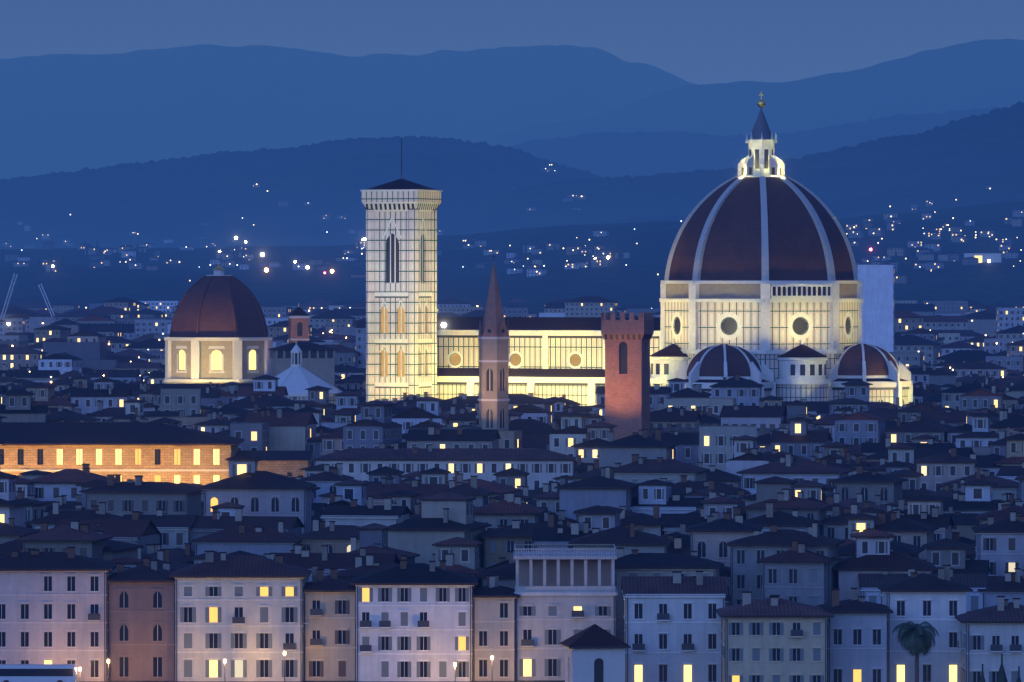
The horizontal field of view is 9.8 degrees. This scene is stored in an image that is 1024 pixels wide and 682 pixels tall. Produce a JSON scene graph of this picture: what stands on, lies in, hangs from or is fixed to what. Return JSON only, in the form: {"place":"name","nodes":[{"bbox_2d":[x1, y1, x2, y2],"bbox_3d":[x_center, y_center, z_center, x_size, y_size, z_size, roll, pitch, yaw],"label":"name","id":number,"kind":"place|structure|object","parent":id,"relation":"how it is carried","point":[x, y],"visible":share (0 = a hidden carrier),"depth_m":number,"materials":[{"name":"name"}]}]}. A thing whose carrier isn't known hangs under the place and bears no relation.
{"place":"outdoors","nodes":[
{"label":"outdoors","id":0,"kind":"place"},
{"bbox_2d":[0,136,603,248],"bbox_3d":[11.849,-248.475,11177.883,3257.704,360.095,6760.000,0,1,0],"label":"hills","id":1,"kind":"structure","parent":0,"point":[180,201],"depth_m":11571.32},
{"bbox_2d":[0,164,1023,282],"bbox_3d":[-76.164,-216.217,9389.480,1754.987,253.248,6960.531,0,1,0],"label":"city lights","id":2,"kind":"structure","parent":1,"relation":"on","point":[97,253],"depth_m":6856.03,"materials":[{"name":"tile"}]},
{"bbox_2d":[275,341,342,403],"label":"baptistery roof","id":3,"kind":"structure","parent":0,"point":[296,379],"depth_m":1706.04,"materials":[{"name":"white stone"}]},
{"bbox_2d":[76,680,564,681],"bbox_3d":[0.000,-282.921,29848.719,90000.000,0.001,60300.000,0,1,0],"label":"street","id":4,"kind":"structure","parent":0,"point":[341,681],"depth_m":872.25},
{"bbox_2d":[0,664,75,681],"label":"city bus","id":5,"kind":"object","parent":4,"relation":"on","point":[37,672],"visible":1,"depth_m":861.35,"materials":[{"name":"grey paint"}]},
{"bbox_2d":[0,422,312,484],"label":"building","id":6,"kind":"structure","parent":4,"relation":"on","point":[154,452],"depth_m":1290.86,"materials":[{"name":"stone"}]},
{"bbox_2d":[69,303,336,391],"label":"church","id":7,"kind":"structure","parent":4,"relation":"on","point":[318,360],"depth_m":1918.34,"materials":[{"name":"brick"}]},
{"bbox_2d":[164,263,272,383],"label":"domed chapel","id":8,"kind":"structure","parent":4,"relation":"on","point":[218,332],"depth_m":1957.78,"materials":[{"name":"stone"}]},
{"bbox_2d":[313,442,575,489],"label":"building","id":9,"kind":"structure","parent":4,"relation":"on","point":[540,465],"depth_m":1240.63,"materials":[{"name":"paint"}]},
{"bbox_2d":[478,256,509,429],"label":"church spire","id":10,"kind":"structure","parent":4,"relation":"on","point":[493,361],"depth_m":1377.77,"materials":[{"name":"stone"}]},
{"bbox_2d":[0,544,1023,681],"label":"buildings","id":11,"kind":"structure","parent":4,"relation":"on","point":[224,617],"depth_m":872.52,"materials":[{"name":"paint"}]},
{"bbox_2d":[0,201,1023,314],"bbox_3d":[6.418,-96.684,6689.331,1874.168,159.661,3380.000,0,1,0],"label":"foothills","id":12,"kind":"structure","parent":4,"relation":"on","point":[633,279],"depth_m":6449.63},
{"bbox_2d":[0,296,1023,374],"bbox_3d":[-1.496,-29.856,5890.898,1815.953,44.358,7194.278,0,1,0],"label":"city roofs","id":13,"kind":"structure","parent":4,"relation":"on","point":[126,329],"depth_m":3356.32,"materials":[{"name":"tile"}]},
{"bbox_2d":[0,454,1023,641],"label":"city roofs","id":14,"kind":"structure","parent":4,"relation":"on","point":[812,533],"depth_m":964.95,"materials":[{"name":"tile"}]},
{"bbox_2d":[0,352,1023,501],"bbox_3d":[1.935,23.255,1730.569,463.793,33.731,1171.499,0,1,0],"label":"city roofs","id":15,"kind":"structure","parent":4,"relation":"on","point":[961,420],"depth_m":1381.43,"materials":[{"name":"tile"}]},
{"bbox_2d":[0,236,1023,382],"bbox_3d":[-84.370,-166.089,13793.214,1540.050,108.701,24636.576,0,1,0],"label":"city lamps","id":16,"kind":"object","parent":4,"relation":"on","point":[443,325],"visible":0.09,"depth_m":3619.50,"materials":[{"name":"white paint"}]},
{"bbox_2d":[601,312,653,439],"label":"tower","id":17,"kind":"structure","parent":4,"relation":"on","point":[627,377],"depth_m":1326.24,"materials":[{"name":"brick"}]},
{"bbox_2d":[360,91,912,406],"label":"cathedral","id":18,"kind":"structure","parent":4,"relation":"on","point":[761,283],"depth_m":1640.06,"materials":[{"name":"stone"}]},
{"bbox_2d":[650,423,825,435],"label":"building","id":19,"kind":"structure","parent":4,"relation":"on","point":[763,429],"depth_m":1331.95,"materials":[{"name":"stone"}]},
{"bbox_2d":[892,621,938,681],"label":"palm tree","id":20,"kind":"object","parent":4,"relation":"on","point":[917,638],"visible":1,"depth_m":837.14,"materials":[{"name":"green plant"}]},
{"bbox_2d":[858,253,1000,351],"bbox_3d":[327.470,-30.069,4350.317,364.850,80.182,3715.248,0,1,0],"label":"modern blocks","id":21,"kind":"structure","parent":4,"relation":"on","point":[878,305],"depth_m":2493.55,"materials":[{"name":"concrete"}]},
{"bbox_2d":[979,654,1020,681],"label":"cypress trees","id":22,"kind":"object","parent":4,"relation":"on","point":[1001,676],"visible":1,"depth_m":836.39,"materials":[{"name":"green plant"}]},
{"bbox_2d":[0,44,698,178],"bbox_3d":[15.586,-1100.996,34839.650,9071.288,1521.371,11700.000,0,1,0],"label":"hills","id":23,"kind":"structure","parent":0,"point":[68,112],"depth_m":36260.76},
{"bbox_2d":[0,0,1023,84],"label":"sky","id":24,"kind":"structure","parent":0,"point":[700,42],"materials":[{"name":"blue"}]},
{"bbox_2d":[437,101,1023,235],"bbox_3d":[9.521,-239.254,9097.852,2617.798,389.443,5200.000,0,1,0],"label":"hills","id":25,"kind":"structure","parent":0,"point":[949,163],"depth_m":9838.53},
{"bbox_2d":[471,39,1023,146],"bbox_3d":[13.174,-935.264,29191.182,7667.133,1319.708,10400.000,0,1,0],"label":"hills","id":26,"kind":"structure","parent":0,"point":[983,74],"depth_m":30965.68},
{"bbox_2d":[513,106,1009,177],"bbox_3d":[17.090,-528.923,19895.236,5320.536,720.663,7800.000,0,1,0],"label":"hills","id":27,"kind":"structure","parent":0,"point":[615,154],"depth_m":21547.04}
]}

